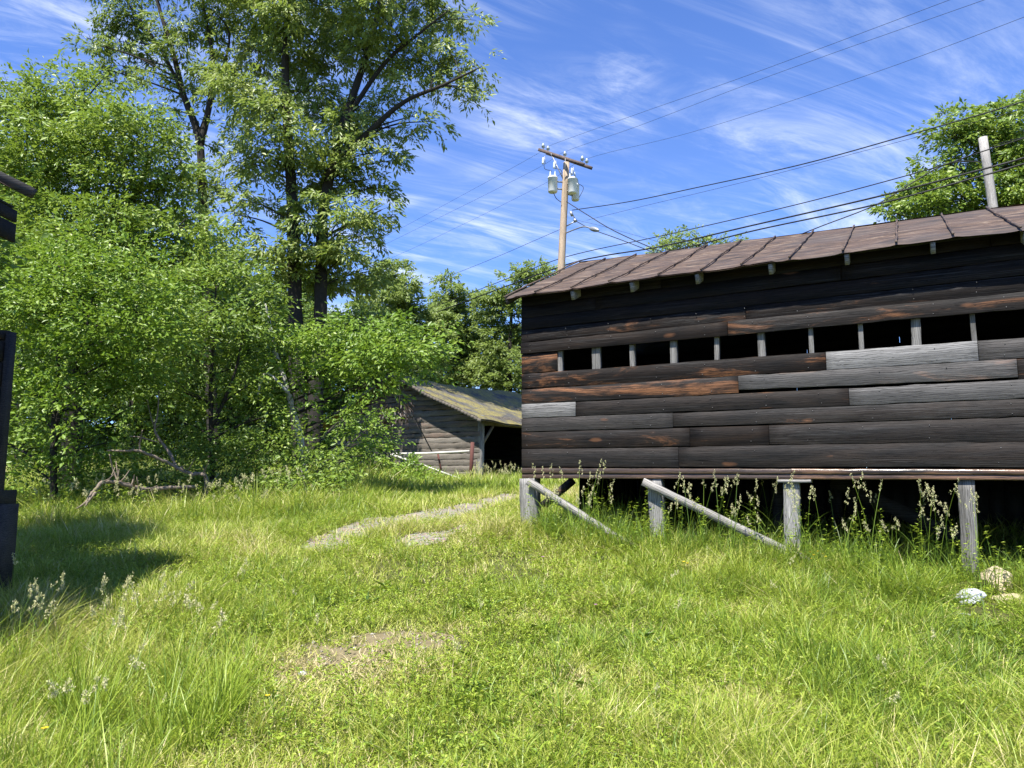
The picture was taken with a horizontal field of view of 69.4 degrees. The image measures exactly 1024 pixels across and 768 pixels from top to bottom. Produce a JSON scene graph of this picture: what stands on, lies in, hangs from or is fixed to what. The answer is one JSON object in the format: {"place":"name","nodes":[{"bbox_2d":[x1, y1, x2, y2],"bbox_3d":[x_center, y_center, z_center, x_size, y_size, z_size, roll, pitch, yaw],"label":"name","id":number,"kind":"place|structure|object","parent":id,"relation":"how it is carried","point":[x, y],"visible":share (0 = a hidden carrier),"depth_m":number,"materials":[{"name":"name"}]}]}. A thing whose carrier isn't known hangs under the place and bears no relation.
{"place":"outdoors","nodes":[
{"label":"outdoors","id":0,"kind":"place"},
{"bbox_2d":[302,494,516,551],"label":"gravel path","id":1,"kind":"structure","parent":0,"point":[343,529],"depth_m":11.43,"materials":[{"name":"beige gravel"}]},
{"bbox_2d":[264,493,514,681],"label":"gravel","id":2,"kind":"structure","parent":1,"relation":"on","point":[460,510],"depth_m":9.84,"materials":[{"name":"stone"}]},
{"bbox_2d":[0,0,1023,467],"label":"sky","id":3,"kind":"structure","parent":0,"point":[572,68],"materials":[{"name":"blue"}]},
{"bbox_2d":[0,453,1023,767],"bbox_3d":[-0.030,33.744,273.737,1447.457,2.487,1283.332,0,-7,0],"label":"ground","id":4,"kind":"structure","parent":0,"point":[762,517],"depth_m":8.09,"materials":[{"name":"green plant"}]},
{"bbox_2d":[0,171,36,600],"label":"slatted shed","id":5,"kind":"structure","parent":4,"relation":"on","point":[9,507],"depth_m":6.86,"materials":[{"name":"black wood"}]},
{"bbox_2d":[0,171,53,316],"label":"young beech tree","id":6,"kind":"object","parent":4,"relation":"on","point":[6,244],"visible":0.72,"depth_m":9.22,"materials":[{"name":"green plant"}]},
{"bbox_2d":[0,142,132,467],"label":"broadleaf tree","id":7,"kind":"object","parent":4,"relation":"on","point":[27,448],"visible":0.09,"depth_m":30.94,"materials":[{"name":"green plant"}]},
{"bbox_2d":[0,204,222,505],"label":"young beech tree","id":8,"kind":"object","parent":4,"relation":"on","point":[61,338],"visible":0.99,"depth_m":13.45,"materials":[{"name":"green plant"}]},
{"bbox_2d":[42,193,204,467],"bbox_3d":[-17.340,-2.303,33.244,9.675,14.236,6.471,-4,-8,32],"label":"broadleaf tree","id":9,"kind":"object","parent":4,"relation":"on","point":[135,431],"visible":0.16,"depth_m":32.24,"materials":[{"name":"green plant"}]},
{"bbox_2d":[0,48,251,490],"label":"ash tree","id":10,"kind":"object","parent":4,"relation":"on","point":[38,118],"visible":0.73,"depth_m":16.97,"materials":[{"name":"green plant"}]},
{"bbox_2d":[77,454,194,508],"bbox_3d":[-6.518,1.691,12.937,0.447,0.913,1.984,-6,-9,41],"label":"dead branch","id":11,"kind":"object","parent":4,"relation":"on","point":[90,497],"visible":0.87,"depth_m":12.80,"materials":[{"name":"grey wood"}]},
{"bbox_2d":[57,0,267,466],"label":"hickory tree","id":12,"kind":"object","parent":4,"relation":"on","point":[169,36],"visible":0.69,"depth_m":29.16,"materials":[{"name":"green plant"}]},
{"bbox_2d":[106,390,218,497],"bbox_3d":[-6.402,1.069,13.721,1.624,2.085,1.115,0,-7,0],"label":"dead branch","id":13,"kind":"object","parent":4,"relation":"on","point":[173,464],"visible":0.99,"depth_m":13.80,"materials":[{"name":"grey wood"}]},
{"bbox_2d":[6,241,332,467],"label":"tree","id":14,"kind":"object","parent":4,"relation":"on","point":[305,300],"visible":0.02,"depth_m":43.90,"materials":[{"name":"green plant"}]},
{"bbox_2d":[24,416,369,501],"bbox_3d":[-6.555,1.805,15.135,7.123,2.370,2.726,-1,-7,5],"label":"bush","id":15,"kind":"object","parent":4,"relation":"on","point":[141,474],"visible":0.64,"depth_m":14.98,"materials":[{"name":"green plant"}]},
{"bbox_2d":[118,239,307,490],"bbox_3d":[-6.366,-0.263,15.963,4.190,5.869,3.880,0,-7,0],"label":"young beech tree","id":16,"kind":"object","parent":4,"relation":"on","point":[215,279],"visible":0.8,"depth_m":15.70,"materials":[{"name":"green plant"}]},
{"bbox_2d":[159,272,287,468],"bbox_3d":[-13.492,-0.125,34.421,7.191,10.917,6.750,0,-7,0],"label":"broadleaf tree","id":17,"kind":"object","parent":4,"relation":"on","point":[248,407],"visible":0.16,"depth_m":33.91,"materials":[{"name":"green plant"}]},
{"bbox_2d":[257,305,306,480],"bbox_3d":[-5.197,0.104,16.519,1.291,4.094,0.790,-1,-7,10],"label":"tree trunk","id":18,"kind":"object","parent":4,"relation":"on","point":[286,387],"visible":0.56,"depth_m":16.58,"materials":[{"name":"grey wood"}]},
{"bbox_2d":[250,301,368,469],"bbox_3d":[-9.412,0.351,36.106,8.527,9.741,7.303,0,-7,0],"label":"broadleaf tree","id":19,"kind":"object","parent":4,"relation":"on","point":[308,318],"visible":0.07,"depth_m":35.36,"materials":[{"name":"green plant"}]},
{"bbox_2d":[184,0,507,467],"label":"hickory tree","id":20,"kind":"object","parent":4,"relation":"on","point":[323,254],"visible":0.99,"depth_m":26.25,"materials":[{"name":"green plant"}]},
{"bbox_2d":[236,296,474,482],"bbox_3d":[-3.602,0.623,18.886,5.514,4.730,8.663,0,-7,0],"label":"maple tree","id":21,"kind":"object","parent":4,"relation":"on","point":[397,348],"visible":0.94,"depth_m":16.70,"materials":[{"name":"green plant"}]},
{"bbox_2d":[267,631,453,682],"bbox_3d":[-1.135,2.076,5.713,1.557,0.120,0.888,3,-7,-24],"label":"soil patch","id":22,"kind":"object","parent":4,"relation":"on","point":[380,636],"visible":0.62,"depth_m":5.79,"materials":[{"name":"brown soil"}]},
{"bbox_2d":[323,296,437,449],"bbox_3d":[-7.409,0.586,37.234,7.640,9.719,6.657,-4,-8,33],"label":"broadleaf tree","id":23,"kind":"object","parent":4,"relation":"on","point":[367,315],"visible":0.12,"depth_m":36.37,"materials":[{"name":"green plant"}]},
{"bbox_2d":[342,257,458,384],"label":"broadleaf tree","id":24,"kind":"object","parent":4,"relation":"on","point":[402,298],"visible":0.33,"depth_m":41.14,"materials":[{"name":"green plant"}]},
{"bbox_2d":[338,428,463,483],"bbox_3d":[-3.540,2.348,21.608,4.454,2.127,2.880,0,-7,0],"label":"shrub","id":25,"kind":"object","parent":4,"relation":"on","point":[419,471],"visible":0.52,"depth_m":21.53,"materials":[{"name":"green plant"}]},
{"bbox_2d":[323,373,522,475],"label":"old shed","id":26,"kind":"structure","parent":4,"relation":"on","point":[446,413],"depth_m":26.91,"materials":[{"name":"grey wood"}]},
{"bbox_2d":[372,386,414,437],"bbox_3d":[-3.938,0.770,24.466,1.398,2.062,1.756,0,-7,0],"label":"dead vine","id":27,"kind":"object","parent":26,"relation":"hanging from","point":[399,414],"visible":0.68,"depth_m":24.45,"materials":[{"name":"plant"}]},
{"bbox_2d":[327,334,521,459],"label":"wood","id":28,"kind":"object","parent":4,"relation":"on","point":[451,382],"depth_m":60.69,"materials":[{"name":"green plant"}]},
{"bbox_2d":[397,525,465,546],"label":"gravel path","id":29,"kind":"structure","parent":4,"relation":"on","point":[417,534],"depth_m":9.75,"materials":[{"name":"beige gravel"}]},
{"bbox_2d":[390,442,473,477],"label":"pipe gate","id":30,"kind":"structure","parent":4,"relation":"on","point":[471,450],"depth_m":23.04,"materials":[{"name":"metal"}]},
{"bbox_2d":[421,268,506,389],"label":"broadleaf tree","id":31,"kind":"object","parent":4,"relation":"on","point":[459,313],"visible":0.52,"depth_m":46.49,"materials":[{"name":"green plant"}]},
{"bbox_2d":[0,459,1021,767],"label":"seed stalks","id":32,"kind":"object","parent":4,"relation":"on","point":[136,661],"visible":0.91,"depth_m":7.20,"materials":[{"name":"beige plant"}]},
{"bbox_2d":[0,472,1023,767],"bbox_3d":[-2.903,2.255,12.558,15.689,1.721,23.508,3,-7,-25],"label":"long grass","id":33,"kind":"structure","parent":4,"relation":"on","point":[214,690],"depth_m":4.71,"materials":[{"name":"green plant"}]},
{"bbox_2d":[0,510,1023,767],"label":"clover","id":34,"kind":"object","parent":4,"relation":"on","point":[450,662],"visible":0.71,"depth_m":5.33,"materials":[{"name":"green plant"}]},
{"bbox_2d":[464,255,566,394],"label":"broadleaf tree","id":35,"kind":"object","parent":4,"relation":"on","point":[507,355],"visible":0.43,"depth_m":42.62,"materials":[{"name":"green plant"}]},
{"bbox_2d":[22,473,1023,767],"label":"leafy weeds","id":36,"kind":"object","parent":4,"relation":"on","point":[596,501],"visible":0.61,"depth_m":8.05,"materials":[{"name":"green plant"}]},
{"bbox_2d":[538,143,598,272],"bbox_3d":[2.589,-3.400,30.271,3.589,14.535,1.527,-6,-9,43],"label":"utility pole","id":37,"kind":"object","parent":4,"relation":"on","point":[570,184],"visible":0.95,"depth_m":30.95,"materials":[{"name":"brown wood"}]},
{"bbox_2d":[423,229,559,284],"bbox_3d":[-2.051,-6.133,38.025,0.222,0.762,16.522,4,-8,-32],"label":"power line","id":38,"kind":"object","parent":37,"relation":"attached to","point":[497,256],"visible":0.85,"depth_m":35.86,"materials":[{"name":"black rubber"}]},
{"bbox_2d":[566,201,661,251],"bbox_3d":[4.285,-5.844,27.920,0.533,4.283,6.843,4,-8,-32],"label":"power line","id":39,"kind":"object","parent":37,"relation":"attached to","point":[614,230],"visible":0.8,"depth_m":28.81,"materials":[{"name":"black rubber"}]},
{"bbox_2d":[576,221,654,252],"bbox_3d":[4.391,-5.477,28.318,0.280,3.252,5.830,5,-8,-34],"label":"power line","id":40,"kind":"object","parent":37,"relation":"attached to","point":[620,239],"visible":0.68,"depth_m":28.63,"materials":[{"name":"black rubber"}]},
{"bbox_2d":[358,0,948,249],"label":"power line","id":41,"kind":"object","parent":37,"relation":"attached to","point":[713,87],"visible":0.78,"depth_m":22.49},
{"bbox_2d":[369,0,982,251],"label":"power line","id":42,"kind":"object","parent":37,"relation":"attached to","point":[715,96],"visible":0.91,"depth_m":23.36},
{"bbox_2d":[347,17,1023,276],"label":"power line","id":43,"kind":"object","parent":37,"relation":"attached to","point":[746,115],"visible":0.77,"depth_m":23.64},
{"bbox_2d":[420,138,1023,311],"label":"power line","id":44,"kind":"object","parent":37,"relation":"attached to","point":[761,212],"visible":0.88,"depth_m":24.92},
{"bbox_2d":[437,157,1023,311],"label":"power line","id":45,"kind":"object","parent":37,"relation":"attached to","point":[1018,159],"visible":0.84,"depth_m":24.17,"materials":[{"name":"black rubber"}]},
{"bbox_2d":[574,101,1023,209],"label":"power line","id":46,"kind":"object","parent":37,"relation":"attached to","point":[822,158],"visible":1,"depth_m":21.09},
{"bbox_2d":[589,109,1021,219],"bbox_3d":[8.387,-6.910,23.776,0.388,1.513,17.539,5,-9,-38],"label":"power line","id":47,"kind":"object","parent":37,"relation":"attached to","point":[823,161],"visible":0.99,"depth_m":22.14,"materials":[{"name":"black rubber"}]},
{"bbox_2d":[645,224,750,253],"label":"maple tree","id":48,"kind":"object","parent":4,"relation":"on","point":[676,238],"visible":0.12,"depth_m":41.20,"materials":[{"name":"green plant"}]},
{"bbox_2d":[504,204,1023,584],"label":"barn","id":49,"kind":"structure","parent":4,"relation":"on","point":[768,361],"depth_m":9.08,"materials":[{"name":"brown wood"}]},
{"bbox_2d":[865,90,1023,223],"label":"maple tree","id":50,"kind":"object","parent":4,"relation":"on","point":[1005,127],"visible":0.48,"depth_m":27.42,"materials":[{"name":"green plant"}]},
{"bbox_2d":[957,588,986,604],"bbox_3d":[4.289,2.015,6.966,0.328,0.174,0.224,-5,-6,-11],"label":"stone","id":51,"kind":"object","parent":4,"relation":"on","point":[974,591],"visible":0.48,"depth_m":6.88,"materials":[{"name":"grey stone"}]},
{"bbox_2d":[978,136,997,207],"bbox_3d":[16.416,-2.573,24.473,1.026,11.732,0.375,0,-7,0],"label":"utility pole","id":52,"kind":"object","parent":4,"relation":"on","point":[990,190],"visible":0.3,"depth_m":24.93,"materials":[{"name":"grey wood"}]},
{"bbox_2d":[804,161,979,232],"bbox_3d":[13.132,-6.538,25.847,5.809,2.025,0.320,-2,-7,20],"label":"power line","id":53,"kind":"object","parent":52,"relation":"attached to","point":[891,195],"visible":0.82,"depth_m":25.77,"materials":[{"name":"black rubber"}]},
{"bbox_2d":[981,566,1012,593],"bbox_3d":[4.840,1.968,7.381,0.270,0.310,0.384,-6,-9,41],"label":"stone","id":54,"kind":"object","parent":4,"relation":"on","point":[993,575],"visible":0.38,"depth_m":7.29,"materials":[{"name":"beige stone"}]},
{"bbox_2d":[992,593,1021,603],"bbox_3d":[4.785,2.056,7.082,0.323,0.098,0.273,1,-7,-7],"label":"stone","id":55,"kind":"object","parent":4,"relation":"on","point":[1003,595],"visible":0.26,"depth_m":7.04,"materials":[{"name":"beige stone"}]},
{"bbox_2d":[670,163,1023,250],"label":"power line","id":56,"kind":"object","parent":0,"point":[859,207],"visible":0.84,"depth_m":22.01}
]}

